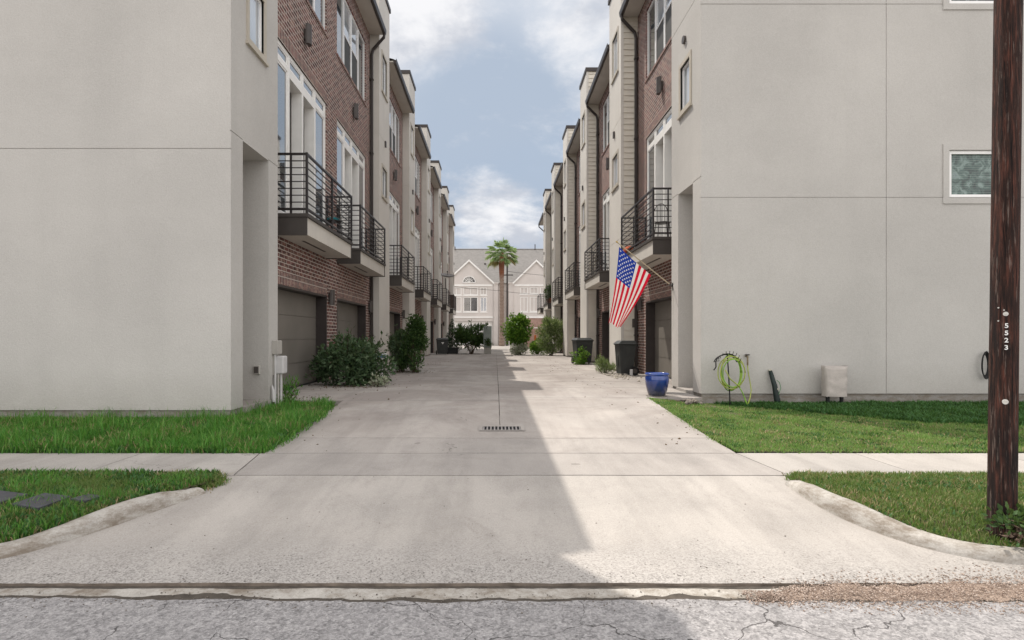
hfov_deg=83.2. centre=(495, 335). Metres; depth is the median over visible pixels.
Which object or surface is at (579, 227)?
patio door
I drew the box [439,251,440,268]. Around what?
window
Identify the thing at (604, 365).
weed clump
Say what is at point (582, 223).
window
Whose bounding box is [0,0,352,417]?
end townhouse
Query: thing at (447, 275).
patio umbrella
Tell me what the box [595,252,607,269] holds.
balcony chair
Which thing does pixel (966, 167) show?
window
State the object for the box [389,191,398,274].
patio door
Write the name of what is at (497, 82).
sky
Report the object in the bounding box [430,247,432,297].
patio door
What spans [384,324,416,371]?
shrub
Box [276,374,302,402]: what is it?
weed plant
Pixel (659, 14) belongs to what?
window
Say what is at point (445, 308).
townhouse
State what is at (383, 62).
window
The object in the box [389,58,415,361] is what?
townhouse
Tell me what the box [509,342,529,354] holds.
undergrowth plant
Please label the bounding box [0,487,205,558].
kerb
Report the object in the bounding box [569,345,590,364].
potted greenery
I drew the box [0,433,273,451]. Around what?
lawn
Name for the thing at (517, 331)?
green bush
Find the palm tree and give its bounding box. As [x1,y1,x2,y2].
[485,238,518,345]
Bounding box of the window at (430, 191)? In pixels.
[430,191,431,220]
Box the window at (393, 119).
[389,99,398,161]
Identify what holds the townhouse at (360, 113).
on the ground at (667, 409)
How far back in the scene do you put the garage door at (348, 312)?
18.71 m
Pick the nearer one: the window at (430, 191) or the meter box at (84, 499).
the meter box at (84, 499)
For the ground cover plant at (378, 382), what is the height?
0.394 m
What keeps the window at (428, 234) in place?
in the townhouse at (423, 294)
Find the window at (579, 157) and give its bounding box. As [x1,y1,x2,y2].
[579,157,579,192]
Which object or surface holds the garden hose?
hanging from the hose stand
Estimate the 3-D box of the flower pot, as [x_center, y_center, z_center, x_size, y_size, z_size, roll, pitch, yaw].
[3.270,0.981,11.660,0.486,0.468,0.486,0,0,0]
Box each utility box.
[272,340,281,354]
[273,355,286,374]
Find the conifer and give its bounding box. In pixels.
[445,319,461,349]
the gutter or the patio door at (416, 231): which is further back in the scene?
the patio door at (416, 231)
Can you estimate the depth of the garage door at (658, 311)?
17.26 m
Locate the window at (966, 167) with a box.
[943,144,991,203]
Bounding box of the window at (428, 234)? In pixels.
[428,234,429,255]
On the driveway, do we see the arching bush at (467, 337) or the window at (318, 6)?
the arching bush at (467, 337)
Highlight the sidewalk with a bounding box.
[0,453,1023,475]
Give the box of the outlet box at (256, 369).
[253,365,259,373]
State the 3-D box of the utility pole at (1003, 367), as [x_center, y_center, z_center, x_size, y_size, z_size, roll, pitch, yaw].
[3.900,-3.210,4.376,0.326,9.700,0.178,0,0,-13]
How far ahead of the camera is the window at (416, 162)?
32.84 m
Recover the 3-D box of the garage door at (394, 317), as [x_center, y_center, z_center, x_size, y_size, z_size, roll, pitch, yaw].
[-4.585,0.086,24.950,0.341,2.287,3.594,0,0,0]
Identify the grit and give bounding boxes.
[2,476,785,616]
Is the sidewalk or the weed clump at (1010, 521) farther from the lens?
the sidewalk
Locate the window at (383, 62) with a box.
[381,50,387,102]
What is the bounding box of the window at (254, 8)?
[245,0,268,66]
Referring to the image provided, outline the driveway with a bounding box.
[0,354,1023,586]
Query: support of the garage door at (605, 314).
in the townhouse at (611, 92)
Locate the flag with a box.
[609,241,672,327]
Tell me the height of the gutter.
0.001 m
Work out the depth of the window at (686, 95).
12.53 m
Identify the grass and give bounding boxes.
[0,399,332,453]
[172,469,230,490]
[199,468,230,492]
[714,399,1023,425]
[783,469,829,480]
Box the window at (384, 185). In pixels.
[381,163,387,203]
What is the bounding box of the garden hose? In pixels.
[717,354,751,404]
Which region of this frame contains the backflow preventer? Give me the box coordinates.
[821,365,847,402]
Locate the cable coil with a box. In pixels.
[981,351,988,378]
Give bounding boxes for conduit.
[274,355,275,404]
[277,374,278,403]
[280,374,281,401]
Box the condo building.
[454,244,542,344]
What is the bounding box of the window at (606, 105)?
[603,95,608,151]
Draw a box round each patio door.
[278,40,324,223]
[337,120,364,249]
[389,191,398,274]
[415,227,418,288]
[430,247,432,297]
[441,262,441,300]
[579,227,579,286]
[603,189,608,269]
[647,107,671,239]
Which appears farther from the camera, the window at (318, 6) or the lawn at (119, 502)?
the window at (318, 6)
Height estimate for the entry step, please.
0.195 m
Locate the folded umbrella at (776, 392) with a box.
[768,369,780,402]
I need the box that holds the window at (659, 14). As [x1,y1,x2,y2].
[647,0,671,76]
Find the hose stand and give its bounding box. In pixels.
[713,351,740,405]
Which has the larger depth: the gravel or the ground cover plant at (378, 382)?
the ground cover plant at (378, 382)
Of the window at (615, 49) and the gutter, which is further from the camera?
the window at (615, 49)
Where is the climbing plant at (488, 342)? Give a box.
[483,337,493,345]
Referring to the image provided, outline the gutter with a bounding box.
[0,588,786,599]
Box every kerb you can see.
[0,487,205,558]
[785,480,1023,564]
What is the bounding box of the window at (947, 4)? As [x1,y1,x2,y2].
[943,0,993,9]
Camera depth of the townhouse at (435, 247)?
41.50 m
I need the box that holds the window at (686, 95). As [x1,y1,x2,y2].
[677,49,691,120]
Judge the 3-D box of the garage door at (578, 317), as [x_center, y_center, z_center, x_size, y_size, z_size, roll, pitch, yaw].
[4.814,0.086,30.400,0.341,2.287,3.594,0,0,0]
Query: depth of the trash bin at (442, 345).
37.09 m
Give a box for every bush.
[305,324,398,386]
[450,320,488,353]
[500,311,533,354]
[535,315,562,355]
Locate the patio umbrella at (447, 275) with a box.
[441,271,454,288]
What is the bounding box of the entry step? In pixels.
[666,391,694,395]
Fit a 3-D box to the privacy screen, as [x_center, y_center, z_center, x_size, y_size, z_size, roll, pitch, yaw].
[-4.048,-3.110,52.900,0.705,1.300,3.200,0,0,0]
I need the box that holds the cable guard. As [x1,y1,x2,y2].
[272,385,275,401]
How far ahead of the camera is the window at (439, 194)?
42.81 m
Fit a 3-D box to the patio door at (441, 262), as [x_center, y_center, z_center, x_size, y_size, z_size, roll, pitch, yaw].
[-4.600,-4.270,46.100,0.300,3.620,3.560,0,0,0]
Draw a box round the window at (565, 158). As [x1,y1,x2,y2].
[563,158,565,188]
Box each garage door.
[278,284,326,391]
[337,298,365,375]
[389,311,399,361]
[430,320,432,352]
[578,317,579,337]
[602,310,608,362]
[646,296,671,378]
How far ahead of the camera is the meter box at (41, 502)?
4.83 m
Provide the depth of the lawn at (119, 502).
5.34 m
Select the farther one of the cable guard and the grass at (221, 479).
the cable guard
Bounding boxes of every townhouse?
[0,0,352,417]
[332,0,390,375]
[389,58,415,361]
[415,124,431,356]
[430,160,442,352]
[441,186,449,343]
[449,205,455,344]
[537,189,551,336]
[543,163,561,352]
[552,125,576,356]
[564,67,598,362]
[584,0,637,369]
[619,0,1023,403]
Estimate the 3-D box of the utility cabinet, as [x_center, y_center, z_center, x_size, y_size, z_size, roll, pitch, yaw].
[-0.520,0.270,38.392,0.540,1.860,0.415,0,0,0]
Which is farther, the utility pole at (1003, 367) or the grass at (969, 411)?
the grass at (969, 411)
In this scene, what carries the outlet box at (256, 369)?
attached to the end townhouse at (171, 240)
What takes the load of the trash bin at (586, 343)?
on the driveway
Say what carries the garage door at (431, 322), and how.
in the townhouse at (435, 247)
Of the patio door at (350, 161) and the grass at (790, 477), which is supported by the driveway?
the grass at (790, 477)
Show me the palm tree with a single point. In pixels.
(503, 259)
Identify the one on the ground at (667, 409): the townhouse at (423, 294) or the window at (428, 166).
the townhouse at (423, 294)
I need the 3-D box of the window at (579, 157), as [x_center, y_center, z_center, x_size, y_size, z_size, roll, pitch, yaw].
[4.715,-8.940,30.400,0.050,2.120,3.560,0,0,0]
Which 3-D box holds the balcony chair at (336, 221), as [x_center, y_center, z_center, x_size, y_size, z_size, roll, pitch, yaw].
[-4.080,-2.904,14.550,0.400,0.910,0.400,0,0,-23]
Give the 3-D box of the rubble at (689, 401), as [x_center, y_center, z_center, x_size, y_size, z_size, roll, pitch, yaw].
[3.741,1.257,11.213,0.777,0.132,1.890,0,0,0]
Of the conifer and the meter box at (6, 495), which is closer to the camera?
the meter box at (6, 495)
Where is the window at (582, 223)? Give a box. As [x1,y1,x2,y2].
[581,200,584,229]
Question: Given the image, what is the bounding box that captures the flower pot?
[645,372,668,396]
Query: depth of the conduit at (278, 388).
10.65 m
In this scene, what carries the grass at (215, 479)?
on the driveway
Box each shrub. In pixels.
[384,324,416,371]
[397,313,429,372]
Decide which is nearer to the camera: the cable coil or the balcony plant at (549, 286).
the cable coil
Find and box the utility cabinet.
[483,326,491,353]
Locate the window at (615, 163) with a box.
[611,149,618,192]
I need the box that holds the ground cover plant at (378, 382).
[363,372,389,386]
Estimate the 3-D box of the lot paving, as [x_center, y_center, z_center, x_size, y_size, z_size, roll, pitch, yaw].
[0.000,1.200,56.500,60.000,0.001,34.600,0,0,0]
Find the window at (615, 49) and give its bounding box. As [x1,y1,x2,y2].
[611,26,618,84]
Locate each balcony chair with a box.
[325,205,341,234]
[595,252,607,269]
[654,204,670,236]
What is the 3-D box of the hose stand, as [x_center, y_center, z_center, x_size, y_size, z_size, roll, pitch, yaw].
[4.452,0.879,11.142,0.542,1.193,0.233,0,0,0]
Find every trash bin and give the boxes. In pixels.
[436,338,448,353]
[571,338,593,362]
[612,340,638,374]
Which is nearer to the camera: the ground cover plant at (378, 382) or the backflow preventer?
the backflow preventer
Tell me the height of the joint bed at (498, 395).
0.418 m
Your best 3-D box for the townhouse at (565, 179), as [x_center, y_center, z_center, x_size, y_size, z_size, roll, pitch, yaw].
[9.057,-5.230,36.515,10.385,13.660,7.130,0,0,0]
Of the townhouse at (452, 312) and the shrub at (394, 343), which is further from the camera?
the townhouse at (452, 312)
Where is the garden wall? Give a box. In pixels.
[527,327,541,346]
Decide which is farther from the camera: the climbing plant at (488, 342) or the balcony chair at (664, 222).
the climbing plant at (488, 342)
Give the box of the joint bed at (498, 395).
[496,355,499,423]
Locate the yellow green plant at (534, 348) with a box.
[528,338,543,354]
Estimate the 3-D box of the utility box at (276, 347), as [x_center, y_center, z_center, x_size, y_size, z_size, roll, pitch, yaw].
[-4.043,0.210,10.670,0.115,0.260,0.220,0,0,0]
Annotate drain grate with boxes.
[479,425,524,430]
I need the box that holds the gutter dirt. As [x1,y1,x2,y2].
[0,586,1023,602]
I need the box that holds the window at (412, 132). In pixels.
[410,123,414,159]
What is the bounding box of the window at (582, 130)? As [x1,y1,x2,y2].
[581,110,584,149]
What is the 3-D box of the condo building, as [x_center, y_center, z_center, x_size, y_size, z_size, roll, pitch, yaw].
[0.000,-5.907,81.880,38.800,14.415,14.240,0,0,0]
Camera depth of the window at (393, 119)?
25.43 m
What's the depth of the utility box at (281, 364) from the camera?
10.62 m
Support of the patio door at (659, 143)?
in the end townhouse at (813, 177)
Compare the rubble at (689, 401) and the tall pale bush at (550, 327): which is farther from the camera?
the tall pale bush at (550, 327)
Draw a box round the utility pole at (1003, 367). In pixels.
[986,0,1022,541]
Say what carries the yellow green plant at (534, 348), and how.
on the driveway
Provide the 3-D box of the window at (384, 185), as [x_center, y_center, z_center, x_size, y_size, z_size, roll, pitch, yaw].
[-4.114,-5.625,21.256,0.128,1.230,1.080,0,0,0]
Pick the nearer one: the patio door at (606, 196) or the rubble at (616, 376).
the rubble at (616, 376)
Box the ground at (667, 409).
[0,409,1023,453]
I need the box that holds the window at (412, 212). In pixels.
[410,208,414,235]
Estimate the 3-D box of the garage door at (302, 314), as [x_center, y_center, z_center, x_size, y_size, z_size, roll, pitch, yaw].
[-4.585,0.086,13.300,0.341,2.287,3.594,0,0,0]
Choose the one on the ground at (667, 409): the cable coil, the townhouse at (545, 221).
the townhouse at (545, 221)
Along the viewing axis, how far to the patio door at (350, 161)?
17.82 m
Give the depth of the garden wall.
60.00 m
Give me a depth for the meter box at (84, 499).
4.91 m
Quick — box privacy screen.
[449,294,455,308]
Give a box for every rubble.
[596,371,643,382]
[675,398,703,404]
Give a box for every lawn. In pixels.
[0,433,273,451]
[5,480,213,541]
[648,397,1023,451]
[793,474,1021,546]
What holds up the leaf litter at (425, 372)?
on the driveway
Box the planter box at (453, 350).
[447,347,457,353]
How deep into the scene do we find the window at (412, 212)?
28.73 m
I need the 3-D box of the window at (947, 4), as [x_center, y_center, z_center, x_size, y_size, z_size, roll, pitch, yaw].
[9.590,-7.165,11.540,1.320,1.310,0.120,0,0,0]
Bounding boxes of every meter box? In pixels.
[0,490,27,503]
[11,493,71,510]
[70,494,103,502]
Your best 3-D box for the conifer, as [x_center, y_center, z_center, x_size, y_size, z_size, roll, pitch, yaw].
[-2.896,-0.082,39.252,1.369,2.354,1.285,0,0,0]
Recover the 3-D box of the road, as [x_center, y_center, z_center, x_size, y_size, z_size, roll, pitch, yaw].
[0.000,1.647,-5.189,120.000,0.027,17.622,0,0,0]
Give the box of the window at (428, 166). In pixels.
[428,166,429,193]
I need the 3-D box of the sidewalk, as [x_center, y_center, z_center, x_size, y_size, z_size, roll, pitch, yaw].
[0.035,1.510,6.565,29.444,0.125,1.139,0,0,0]
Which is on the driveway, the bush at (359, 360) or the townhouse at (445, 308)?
the bush at (359, 360)
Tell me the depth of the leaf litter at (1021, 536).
4.07 m
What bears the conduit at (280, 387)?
attached to the utility box at (281, 364)
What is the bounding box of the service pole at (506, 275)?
[504,254,512,345]
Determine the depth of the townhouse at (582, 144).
26.35 m
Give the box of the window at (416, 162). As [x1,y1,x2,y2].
[415,157,418,197]
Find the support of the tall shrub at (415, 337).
on the driveway
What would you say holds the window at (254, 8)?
in the end townhouse at (171, 240)
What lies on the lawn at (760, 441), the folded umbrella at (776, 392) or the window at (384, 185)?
the folded umbrella at (776, 392)
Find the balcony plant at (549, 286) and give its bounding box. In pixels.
[546,284,551,302]
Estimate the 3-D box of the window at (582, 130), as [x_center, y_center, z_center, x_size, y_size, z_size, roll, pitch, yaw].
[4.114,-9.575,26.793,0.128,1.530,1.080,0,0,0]
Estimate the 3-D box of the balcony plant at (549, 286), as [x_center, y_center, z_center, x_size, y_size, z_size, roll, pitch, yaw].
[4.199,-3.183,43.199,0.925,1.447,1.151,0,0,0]
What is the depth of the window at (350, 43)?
17.80 m
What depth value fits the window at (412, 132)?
28.74 m
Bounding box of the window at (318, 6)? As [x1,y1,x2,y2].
[308,0,324,28]
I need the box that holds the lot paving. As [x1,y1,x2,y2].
[430,345,562,353]
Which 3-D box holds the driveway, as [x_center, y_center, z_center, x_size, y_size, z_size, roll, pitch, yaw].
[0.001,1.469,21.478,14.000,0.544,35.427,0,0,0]
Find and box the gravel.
[726,560,1023,615]
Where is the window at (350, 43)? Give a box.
[337,0,363,98]
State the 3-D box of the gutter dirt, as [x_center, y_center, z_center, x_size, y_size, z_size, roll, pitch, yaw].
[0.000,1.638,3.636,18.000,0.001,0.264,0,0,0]
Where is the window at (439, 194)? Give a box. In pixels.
[439,194,440,217]
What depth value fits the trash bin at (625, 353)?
17.52 m
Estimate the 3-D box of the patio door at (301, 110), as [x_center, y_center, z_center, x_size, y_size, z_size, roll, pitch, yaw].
[-4.600,-4.270,13.300,0.300,3.620,3.560,0,0,0]
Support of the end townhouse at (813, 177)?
on the ground at (667, 409)
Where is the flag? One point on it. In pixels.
(632, 277)
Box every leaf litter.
[292,353,706,450]
[978,530,1023,542]
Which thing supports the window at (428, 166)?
in the townhouse at (423, 294)
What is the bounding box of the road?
[0,597,1023,639]
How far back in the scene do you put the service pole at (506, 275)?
70.42 m
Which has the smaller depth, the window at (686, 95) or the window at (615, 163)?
the window at (686, 95)
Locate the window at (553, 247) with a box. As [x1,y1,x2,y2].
[552,247,553,265]
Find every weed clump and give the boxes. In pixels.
[594,354,615,372]
[981,501,1023,539]
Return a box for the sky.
[388,0,608,248]
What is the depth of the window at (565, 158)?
34.15 m
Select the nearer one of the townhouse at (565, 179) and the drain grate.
the drain grate
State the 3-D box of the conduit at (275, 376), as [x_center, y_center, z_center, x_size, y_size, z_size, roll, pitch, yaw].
[-4.050,0.830,10.600,0.035,0.980,0.035,0,0,-36]
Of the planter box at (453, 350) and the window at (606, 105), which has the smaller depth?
the window at (606, 105)

